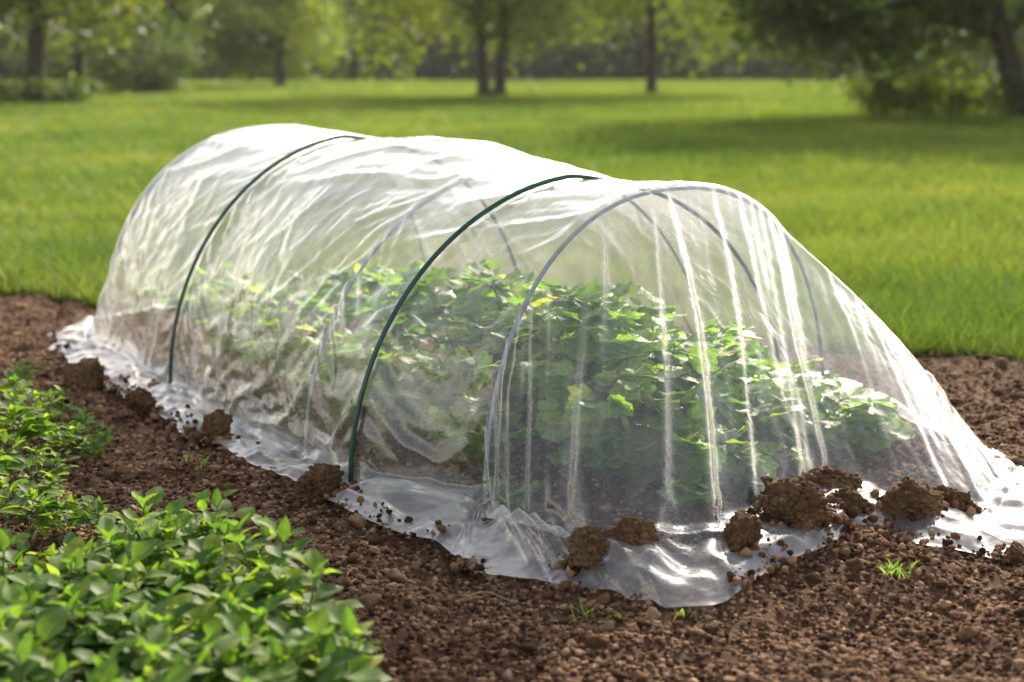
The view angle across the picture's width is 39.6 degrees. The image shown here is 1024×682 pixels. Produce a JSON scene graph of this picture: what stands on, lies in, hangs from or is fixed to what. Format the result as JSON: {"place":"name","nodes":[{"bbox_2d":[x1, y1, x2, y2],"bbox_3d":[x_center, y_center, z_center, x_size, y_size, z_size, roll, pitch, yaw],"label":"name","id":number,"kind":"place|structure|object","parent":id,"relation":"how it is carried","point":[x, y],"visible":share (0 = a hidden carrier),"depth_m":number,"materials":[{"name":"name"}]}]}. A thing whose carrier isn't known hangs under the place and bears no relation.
{"place":"outdoors","nodes":[
{"label":"outdoors","id":0,"kind":"place"},
{"bbox_2d":[0,285,1023,681],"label":"soil bed","id":1,"kind":"object","parent":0,"point":[140,325],"visible":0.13,"depth_m":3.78,"materials":[{"name":"brown soil"}]},
{"bbox_2d":[0,528,31,586],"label":"seedling plant","id":2,"kind":"object","parent":1,"relation":"on","point":[22,578],"visible":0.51,"depth_m":2.96,"materials":[{"name":"green plant"}]},
{"bbox_2d":[0,539,49,584],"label":"seedling plant","id":3,"kind":"object","parent":1,"relation":"on","point":[15,558],"visible":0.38,"depth_m":3.12,"materials":[{"name":"green plant"}]},
{"bbox_2d":[0,631,50,681],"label":"seedling plant","id":4,"kind":"object","parent":1,"relation":"on","point":[9,640],"visible":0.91,"depth_m":2.40,"materials":[{"name":"green plant"}]},
{"bbox_2d":[0,401,50,453],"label":"seedling plant","id":5,"kind":"object","parent":1,"relation":"on","point":[12,411],"visible":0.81,"depth_m":4.41,"materials":[{"name":"green plant"}]},
{"bbox_2d":[0,484,67,541],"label":"seedling plant","id":6,"kind":"object","parent":1,"relation":"on","point":[19,506],"visible":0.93,"depth_m":3.64,"materials":[{"name":"green plant"}]},
{"bbox_2d":[6,411,63,454],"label":"seedling plant","id":7,"kind":"object","parent":1,"relation":"on","point":[46,422],"visible":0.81,"depth_m":4.42,"materials":[{"name":"green plant"}]},
{"bbox_2d":[11,457,67,499],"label":"seedling plant","id":8,"kind":"object","parent":1,"relation":"on","point":[53,480],"visible":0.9,"depth_m":3.92,"materials":[{"name":"green plant"}]},
{"bbox_2d":[0,577,81,676],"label":"seedling plant","id":9,"kind":"object","parent":1,"relation":"on","point":[14,592],"visible":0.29,"depth_m":2.65,"materials":[{"name":"green plant"}]},
{"bbox_2d":[0,599,93,678],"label":"seedling plant","id":10,"kind":"object","parent":1,"relation":"on","point":[52,625],"visible":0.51,"depth_m":2.52,"materials":[{"name":"green plant"}]},
{"bbox_2d":[23,652,94,681],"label":"seedling plant","id":11,"kind":"object","parent":1,"relation":"on","point":[58,672],"visible":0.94,"depth_m":2.42,"materials":[{"name":"green plant"}]},
{"bbox_2d":[37,425,87,462],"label":"seedling plant","id":12,"kind":"object","parent":1,"relation":"on","point":[49,436],"visible":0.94,"depth_m":4.37,"materials":[{"name":"green plant"}]},
{"bbox_2d":[29,536,109,607],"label":"seedling plant","id":13,"kind":"object","parent":1,"relation":"on","point":[70,558],"visible":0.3,"depth_m":2.98,"materials":[{"name":"green plant"}]},
{"bbox_2d":[33,573,113,644],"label":"seedling plant","id":14,"kind":"object","parent":1,"relation":"on","point":[67,596],"visible":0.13,"depth_m":2.80,"materials":[{"name":"green plant"}]},
{"bbox_2d":[62,357,105,389],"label":"soil clod","id":15,"kind":"object","parent":1,"relation":"on","point":[84,372],"visible":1,"depth_m":5.33,"materials":[{"name":"brown soil"}]},
{"bbox_2d":[44,579,133,653],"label":"seedling plant","id":16,"kind":"object","parent":1,"relation":"on","point":[79,590],"visible":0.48,"depth_m":2.67,"materials":[{"name":"green plant"}]},
{"bbox_2d":[60,571,124,645],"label":"seedling plant","id":17,"kind":"object","parent":1,"relation":"on","point":[116,576],"visible":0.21,"depth_m":2.74,"materials":[{"name":"green plant"}]},
{"bbox_2d":[67,495,120,539],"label":"seedling plant","id":18,"kind":"object","parent":1,"relation":"on","point":[89,516],"visible":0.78,"depth_m":3.64,"materials":[{"name":"green plant"}]},
{"bbox_2d":[59,587,138,677],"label":"seedling plant","id":19,"kind":"object","parent":1,"relation":"on","point":[102,606],"visible":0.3,"depth_m":2.72,"materials":[{"name":"green plant"}]},
{"bbox_2d":[71,639,140,680],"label":"seedling plant","id":20,"kind":"object","parent":1,"relation":"on","point":[84,654],"visible":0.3,"depth_m":2.51,"materials":[{"name":"green plant"}]},
{"bbox_2d":[63,515,183,593],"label":"seedling plant","id":21,"kind":"object","parent":1,"relation":"on","point":[141,550],"visible":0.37,"depth_m":2.94,"materials":[{"name":"green plant"}]},
{"bbox_2d":[77,653,170,681],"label":"seedling plant","id":22,"kind":"object","parent":1,"relation":"on","point":[106,670],"visible":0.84,"depth_m":2.41,"materials":[{"name":"green plant"}]},
{"bbox_2d":[73,603,201,673],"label":"seedling plant","id":23,"kind":"object","parent":1,"relation":"on","point":[166,620],"visible":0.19,"depth_m":2.66,"materials":[{"name":"green plant"}]},
{"bbox_2d":[95,513,184,571],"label":"seedling plant","id":24,"kind":"object","parent":1,"relation":"on","point":[147,528],"visible":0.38,"depth_m":3.13,"materials":[{"name":"green plant"}]},
{"bbox_2d":[126,386,157,411],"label":"soil clod","id":25,"kind":"object","parent":1,"relation":"on","point":[140,399],"visible":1,"depth_m":4.92,"materials":[{"name":"brown soil"}]},
{"bbox_2d":[94,624,190,679],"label":"seedling plant","id":26,"kind":"object","parent":1,"relation":"on","point":[130,634],"visible":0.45,"depth_m":2.57,"materials":[{"name":"green plant"}]},
{"bbox_2d":[83,594,206,677],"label":"seedling plant","id":27,"kind":"object","parent":1,"relation":"on","point":[141,618],"visible":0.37,"depth_m":2.64,"materials":[{"name":"green plant"}]},
{"bbox_2d":[111,560,200,620],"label":"seedling plant","id":28,"kind":"object","parent":1,"relation":"on","point":[172,582],"visible":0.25,"depth_m":2.82,"materials":[{"name":"green plant"}]},
{"bbox_2d":[117,625,206,676],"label":"seedling plant","id":29,"kind":"object","parent":1,"relation":"on","point":[128,658],"visible":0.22,"depth_m":2.58,"materials":[{"name":"green plant"}]},
{"bbox_2d":[124,491,199,540],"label":"seedling plant","id":30,"kind":"object","parent":1,"relation":"on","point":[174,507],"visible":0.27,"depth_m":3.31,"materials":[{"name":"green plant"}]},
{"bbox_2d":[121,625,214,681],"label":"seedling plant","id":31,"kind":"object","parent":1,"relation":"on","point":[157,636],"visible":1,"depth_m":2.33,"materials":[{"name":"green plant"}]},
{"bbox_2d":[143,515,192,585],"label":"seedling plant","id":32,"kind":"object","parent":1,"relation":"on","point":[182,521],"visible":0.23,"depth_m":3.14,"materials":[{"name":"green plant"}]},
{"bbox_2d":[120,549,216,615],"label":"seedling plant","id":33,"kind":"object","parent":1,"relation":"on","point":[200,558],"visible":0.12,"depth_m":2.95,"materials":[{"name":"green plant"}]},
{"bbox_2d":[142,635,250,681],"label":"seedling plant","id":34,"kind":"object","parent":1,"relation":"on","point":[224,642],"visible":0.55,"depth_m":2.51,"materials":[{"name":"green plant"}]},
{"bbox_2d":[169,532,232,596],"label":"seedling plant","id":35,"kind":"object","parent":1,"relation":"on","point":[212,540],"visible":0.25,"depth_m":3.03,"materials":[{"name":"green plant"}]},
{"bbox_2d":[165,487,244,542],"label":"seedling plant","id":36,"kind":"object","parent":1,"relation":"on","point":[218,503],"visible":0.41,"depth_m":3.43,"materials":[{"name":"green plant"}]},
{"bbox_2d":[141,262,276,338],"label":"crop plant","id":37,"kind":"object","parent":1,"relation":"on","point":[152,289],"visible":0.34,"depth_m":5.88,"materials":[{"name":"green plant"}]},
{"bbox_2d":[155,583,263,636],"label":"seedling plant","id":38,"kind":"object","parent":1,"relation":"on","point":[249,589],"visible":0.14,"depth_m":2.77,"materials":[{"name":"green plant"}]},
{"bbox_2d":[170,612,266,681],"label":"seedling plant","id":39,"kind":"object","parent":1,"relation":"on","point":[232,623],"visible":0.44,"depth_m":2.59,"materials":[{"name":"green plant"}]},
{"bbox_2d":[194,564,267,618],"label":"seedling plant","id":40,"kind":"object","parent":1,"relation":"on","point":[223,578],"visible":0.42,"depth_m":2.89,"materials":[{"name":"green plant"}]},
{"bbox_2d":[177,584,290,655],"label":"seedling plant","id":41,"kind":"object","parent":1,"relation":"on","point":[201,589],"visible":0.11,"depth_m":2.73,"materials":[{"name":"green plant"}]},
{"bbox_2d":[176,594,292,655],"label":"seedling plant","id":42,"kind":"object","parent":1,"relation":"on","point":[205,612],"visible":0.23,"depth_m":2.71,"materials":[{"name":"green plant"}]},
{"bbox_2d":[191,642,283,681],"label":"seedling plant","id":43,"kind":"object","parent":1,"relation":"on","point":[228,656],"visible":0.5,"depth_m":2.52,"materials":[{"name":"green plant"}]},
{"bbox_2d":[213,506,276,571],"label":"seedling plant","id":44,"kind":"object","parent":1,"relation":"on","point":[244,514],"visible":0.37,"depth_m":3.13,"materials":[{"name":"green plant"}]},
{"bbox_2d":[176,273,330,369],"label":"crop plant","id":45,"kind":"object","parent":1,"relation":"on","point":[225,318],"visible":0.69,"depth_m":5.50,"materials":[{"name":"green plant"}]},
{"bbox_2d":[196,516,322,627],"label":"seedling plant","id":46,"kind":"object","parent":1,"relation":"on","point":[283,534],"visible":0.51,"depth_m":2.98,"materials":[{"name":"green plant"}]},
{"bbox_2d":[224,634,305,681],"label":"seedling plant","id":47,"kind":"object","parent":1,"relation":"on","point":[237,672],"visible":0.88,"depth_m":2.47,"materials":[{"name":"green plant"}]},
{"bbox_2d":[105,150,426,342],"bbox_3d":[-1.100,-0.473,6.651,1.707,1.044,0.011,-8,14,-37],"label":"support hoop","id":48,"kind":"object","parent":1,"relation":"on","point":[123,234],"visible":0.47,"depth_m":6.20,"materials":[{"name":"grey plastic"}]},
{"bbox_2d":[229,554,304,626],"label":"seedling plant","id":49,"kind":"object","parent":1,"relation":"on","point":[270,586],"visible":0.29,"depth_m":2.90,"materials":[{"name":"green plant"}]},
{"bbox_2d":[222,603,318,659],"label":"seedling plant","id":50,"kind":"object","parent":1,"relation":"on","point":[278,625],"visible":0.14,"depth_m":2.67,"materials":[{"name":"green plant"}]},
{"bbox_2d":[233,568,307,617],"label":"seedling plant","id":51,"kind":"object","parent":1,"relation":"on","point":[269,577],"visible":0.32,"depth_m":2.90,"materials":[{"name":"green plant"}]},
{"bbox_2d":[233,296,358,392],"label":"crop plant","id":52,"kind":"object","parent":1,"relation":"on","point":[288,339],"visible":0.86,"depth_m":4.96,"materials":[{"name":"green plant"}]},
{"bbox_2d":[245,549,363,631],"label":"seedling plant","id":53,"kind":"object","parent":1,"relation":"on","point":[313,561],"visible":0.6,"depth_m":2.84,"materials":[{"name":"green plant"}]},
{"bbox_2d":[293,463,344,502],"bbox_3d":[-0.544,0.401,4.037,0.134,0.109,0.139,1,11,6],"label":"soil clod","id":54,"kind":"object","parent":1,"relation":"on","point":[317,479],"visible":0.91,"depth_m":3.99,"materials":[{"name":"brown soil"}]},
{"bbox_2d":[265,602,382,681],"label":"seedling plant","id":55,"kind":"object","parent":1,"relation":"on","point":[345,664],"visible":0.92,"depth_m":2.50,"materials":[{"name":"green plant"}]},
{"bbox_2d":[266,256,398,330],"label":"crop plant","id":56,"kind":"object","parent":1,"relation":"on","point":[334,284],"visible":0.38,"depth_m":5.78,"materials":[{"name":"green plant"}]},
{"bbox_2d":[281,622,393,681],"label":"seedling plant","id":57,"kind":"object","parent":1,"relation":"on","point":[305,654],"visible":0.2,"depth_m":2.62,"materials":[{"name":"green plant"}]},
{"bbox_2d":[168,135,517,388],"bbox_3d":[-0.615,-0.314,5.806,1.709,1.051,0.014,-8,14,-36],"label":"support hoop","id":58,"kind":"object","parent":1,"relation":"on","point":[231,203],"visible":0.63,"depth_m":5.42,"materials":[{"name":"plastic"}]},
{"bbox_2d":[286,312,425,418],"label":"crop plant","id":59,"kind":"object","parent":1,"relation":"on","point":[329,370],"visible":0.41,"depth_m":4.66,"materials":[{"name":"green plant"}]},
{"bbox_2d":[323,261,455,345],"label":"crop plant","id":60,"kind":"object","parent":1,"relation":"on","point":[376,282],"visible":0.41,"depth_m":5.28,"materials":[{"name":"green plant"}]},
{"bbox_2d":[332,326,492,443],"bbox_3d":[-0.308,0.153,4.371,0.507,0.351,0.505,0,11,0],"label":"crop plant","id":61,"kind":"object","parent":1,"relation":"on","point":[395,387],"visible":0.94,"depth_m":4.33,"materials":[{"name":"green plant"}]},
{"bbox_2d":[351,257,535,356],"bbox_3d":[-0.213,-0.055,4.958,0.602,0.442,0.492,-7,13,-31],"label":"crop plant","id":62,"kind":"object","parent":1,"relation":"on","point":[374,309],"visible":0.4,"depth_m":4.94,"materials":[{"name":"green plant"}]},
{"bbox_2d":[425,396,538,474],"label":"crop plant","id":63,"kind":"object","parent":1,"relation":"on","point":[465,433],"visible":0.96,"depth_m":4.04,"materials":[{"name":"green plant"}]},
{"bbox_2d":[437,260,564,408],"bbox_3d":[0.042,-0.001,4.572,0.572,0.484,0.604,0,11,0],"label":"crop plant","id":64,"kind":"object","parent":1,"relation":"on","point":[493,336],"visible":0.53,"depth_m":4.53,"materials":[{"name":"green plant"}]},
{"bbox_2d":[304,191,701,453],"bbox_3d":[0.045,-0.094,4.810,1.667,0.998,0.011,-7,13,-33],"label":"support hoop","id":65,"kind":"object","parent":1,"relation":"on","point":[394,228],"visible":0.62,"depth_m":4.43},
{"bbox_2d":[526,493,562,521],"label":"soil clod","id":66,"kind":"object","parent":1,"relation":"on","point":[543,506],"visible":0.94,"depth_m":3.70,"materials":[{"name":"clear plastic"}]},
{"bbox_2d":[469,278,657,415],"bbox_3d":[0.167,0.059,4.241,0.588,0.509,0.684,0,11,0],"label":"crop plant","id":67,"kind":"object","parent":1,"relation":"on","point":[590,303],"visible":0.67,"depth_m":4.12,"materials":[{"name":"green plant"}]},
{"bbox_2d":[348,174,781,481],"bbox_3d":[0.237,-0.030,4.488,1.670,0.996,0.015,-7,13,-31],"label":"support hoop","id":68,"kind":"object","parent":1,"relation":"on","point":[443,246],"visible":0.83,"depth_m":4.21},
{"bbox_2d":[531,359,695,487],"bbox_3d":[0.274,0.225,3.874,0.453,0.361,0.445,0,11,0],"label":"crop plant","id":69,"kind":"object","parent":1,"relation":"on","point":[588,420],"visible":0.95,"depth_m":3.79,"materials":[{"name":"green plant"}]},
{"bbox_2d":[483,186,824,504],"bbox_3d":[0.482,0.027,4.242,1.435,0.976,0.013,-9,14,-38],"label":"support hoop","id":70,"kind":"object","parent":1,"relation":"on","point":[564,244],"visible":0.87,"depth_m":3.93,"materials":[{"name":"grey plastic"}]},
{"bbox_2d":[45,124,1023,582],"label":"plastic cover","id":71,"kind":"object","parent":70,"relation":"on","point":[461,174],"visible":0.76,"depth_m":4.74,"materials":[{"name":"clear plastic"}]},
{"bbox_2d":[201,409,232,436],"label":"soil clod","id":72,"kind":"object","parent":71,"relation":"on","point":[218,422],"visible":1,"depth_m":4.55,"materials":[{"name":"brown soil"}]},
{"bbox_2d":[563,524,616,572],"bbox_3d":[0.178,0.499,3.344,0.118,0.122,0.169,9,14,40],"label":"soil clod","id":73,"kind":"object","parent":71,"relation":"on","point":[591,549],"visible":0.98,"depth_m":3.32,"materials":[{"name":"brown soil"}]},
{"bbox_2d":[601,515,659,569],"bbox_3d":[0.268,0.472,3.364,0.146,0.137,0.119,-8,14,-36],"label":"soil clod","id":74,"kind":"object","parent":71,"relation":"on","point":[630,534],"visible":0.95,"depth_m":3.34,"materials":[{"name":"brown soil"}]},
{"bbox_2d":[721,509,762,560],"bbox_3d":[0.557,0.462,3.411,0.103,0.105,0.122,-1,11,-6],"label":"soil clod","id":75,"kind":"object","parent":71,"relation":"on","point":[741,529],"visible":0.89,"depth_m":3.38,"materials":[{"name":"brown soil"}]},
{"bbox_2d":[757,473,842,536],"bbox_3d":[0.708,0.409,3.547,0.161,0.158,0.212,-7,13,-33],"label":"soil clod","id":76,"kind":"object","parent":71,"relation":"on","point":[802,502],"visible":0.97,"depth_m":3.50,"materials":[{"name":"brown soil"}]},
{"bbox_2d":[881,475,944,528],"bbox_3d":[1.039,0.415,3.681,0.159,0.135,0.161,6,12,27],"label":"soil clod","id":77,"kind":"object","parent":71,"relation":"on","point":[904,498],"visible":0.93,"depth_m":3.64,"materials":[{"name":"brown soil"}]},
{"bbox_2d":[566,316,757,462],"bbox_3d":[0.422,0.135,4.089,0.543,0.433,0.530,0,11,0],"label":"crop plant","id":78,"kind":"object","parent":1,"relation":"on","point":[677,362],"visible":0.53,"depth_m":3.97,"materials":[{"name":"green plant"}]},
{"bbox_2d":[602,397,746,483],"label":"crop plant","id":79,"kind":"object","parent":1,"relation":"on","point":[693,449],"visible":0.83,"depth_m":3.77,"materials":[{"name":"green plant"}]},
{"bbox_2d":[612,285,762,395],"bbox_3d":[0.464,0.087,4.387,0.612,0.463,0.558,0,11,0],"label":"crop plant","id":80,"kind":"object","parent":1,"relation":"on","point":[732,332],"visible":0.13,"depth_m":4.40,"materials":[{"name":"green plant"}]},
{"bbox_2d":[657,464,723,509],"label":"crop plant","id":81,"kind":"object","parent":1,"relation":"on","point":[689,492],"visible":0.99,"depth_m":3.62,"materials":[{"name":"green plant"}]},
{"bbox_2d":[680,447,762,490],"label":"crop plant","id":82,"kind":"object","parent":1,"relation":"on","point":[741,472],"visible":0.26,"depth_m":3.76,"materials":[{"name":"green plant"}]},
{"bbox_2d":[667,412,779,478],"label":"crop plant","id":83,"kind":"object","parent":1,"relation":"on","point":[768,464],"visible":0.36,"depth_m":3.87,"materials":[{"name":"green plant"}]},
{"bbox_2d":[679,349,839,455],"bbox_3d":[0.716,0.203,4.231,0.508,0.329,0.565,0,11,0],"label":"crop plant","id":84,"kind":"object","parent":1,"relation":"on","point":[771,415],"visible":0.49,"depth_m":4.12,"materials":[{"name":"green plant"}]},
{"bbox_2d":[716,320,822,440],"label":"crop plant","id":85,"kind":"object","parent":1,"relation":"on","point":[744,367],"visible":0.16,"depth_m":4.52,"materials":[{"name":"green plant"}]},
{"bbox_2d":[748,450,796,485],"bbox_3d":[0.707,0.358,3.863,0.143,0.119,0.150,2,11,9],"label":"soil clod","id":86,"kind":"object","parent":1,"relation":"on","point":[786,468],"visible":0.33,"depth_m":3.83,"materials":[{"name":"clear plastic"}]},
{"bbox_2d":[752,383,899,455],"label":"crop plant","id":87,"kind":"object","parent":1,"relation":"on","point":[867,414],"visible":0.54,"depth_m":4.32,"materials":[{"name":"green plant"}]},
{"bbox_2d":[796,465,862,496],"bbox_3d":[0.841,0.384,3.810,0.186,0.114,0.149,0,11,0],"label":"soil clod","id":88,"kind":"object","parent":1,"relation":"on","point":[826,478],"visible":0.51,"depth_m":3.76,"materials":[{"name":"brown soil"}]},
{"bbox_2d":[829,486,869,522],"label":"soil clod","id":89,"kind":"object","parent":1,"relation":"on","point":[849,495],"visible":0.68,"depth_m":3.62,"materials":[{"name":"brown soil"}]},
{"bbox_2d":[789,383,917,451],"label":"crop plant","id":90,"kind":"object","parent":1,"relation":"on","point":[874,441],"visible":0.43,"depth_m":4.36,"materials":[{"name":"green plant"}]},
{"bbox_2d":[932,484,975,519],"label":"soil clod","id":91,"kind":"object","parent":1,"relation":"on","point":[949,494],"visible":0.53,"depth_m":3.74,"materials":[{"name":"brown soil"}]},
{"bbox_2d":[0,77,1023,361],"bbox_3d":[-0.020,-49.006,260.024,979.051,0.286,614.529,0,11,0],"label":"lawn","id":92,"kind":"structure","parent":0,"point":[692,324],"depth_m":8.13,"materials":[{"name":"green plant"}]},
{"bbox_2d":[0,67,99,104],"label":"shrub","id":93,"kind":"object","parent":92,"relation":"on","point":[43,92],"visible":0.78,"depth_m":43.22,"materials":[{"name":"green plant"}]},
{"bbox_2d":[0,0,190,101],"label":"leaning tree","id":94,"kind":"object","parent":92,"relation":"on","point":[36,10],"visible":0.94,"depth_m":43.94,"materials":[{"name":"green plant"}]},
{"bbox_2d":[0,0,240,91],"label":"leaning tree","id":95,"kind":"object","parent":92,"relation":"on","point":[187,19],"visible":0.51,"depth_m":60.43,"materials":[{"name":"green plant"}]},
{"bbox_2d":[53,22,216,93],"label":"shrub","id":96,"kind":"object","parent":92,"relation":"on","point":[120,73],"visible":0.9,"depth_m":61.20,"materials":[{"name":"green plant"}]},
{"bbox_2d":[169,0,373,86],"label":"field tree","id":97,"kind":"object","parent":92,"relation":"on","point":[279,32],"visible":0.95,"depth_m":81.47,"materials":[{"name":"green plant"}]},
{"bbox_2d":[291,0,666,97],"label":"tree","id":98,"kind":"object","parent":92,"relation":"on","point":[483,12],"visible":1,"depth_m":51.53,"materials":[{"name":"green plant"}]},
{"bbox_2d":[0,0,1023,79],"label":"wood","id":99,"kind":"object","parent":92,"relation":"on","point":[620,62],"visible":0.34,"depth_m":125.69,"materials":[{"name":"green plant"}]},
{"bbox_2d":[549,0,782,93],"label":"tree","id":100,"kind":"object","parent":92,"relation":"on","point":[651,31],"visible":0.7,"depth_m":57.44,"materials":[{"name":"green plant"}]},
{"bbox_2d":[656,0,1023,117],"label":"leaning tree","id":101,"kind":"object","parent":92,"relation":"on","point":[845,22],"visible":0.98,"depth_m":30.78,"materials":[{"name":"green plant"}]},
{"bbox_2d":[831,64,937,117],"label":"shrub","id":102,"kind":"object","parent":92,"relation":"on","point":[872,104],"visible":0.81,"depth_m":31.27,"materials":[{"name":"green plant"}]},
{"bbox_2d":[884,68,1010,119],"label":"shrub","id":103,"kind":"object","parent":92,"relation":"on","point":[954,96],"visible":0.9,"depth_m":30.87,"materials":[{"name":"green plant"}]},
{"bbox_2d":[967,59,1023,118],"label":"shrub","id":104,"kind":"object","parent":92,"relation":"on","point":[1002,107],"visible":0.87,"depth_m":30.46,"materials":[{"name":"green plant"}]},
{"bbox_2d":[482,476,552,513],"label":"crop plant","id":105,"kind":"object","parent":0,"point":[519,495],"visible":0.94,"depth_m":3.75,"materials":[{"name":"green plant"}]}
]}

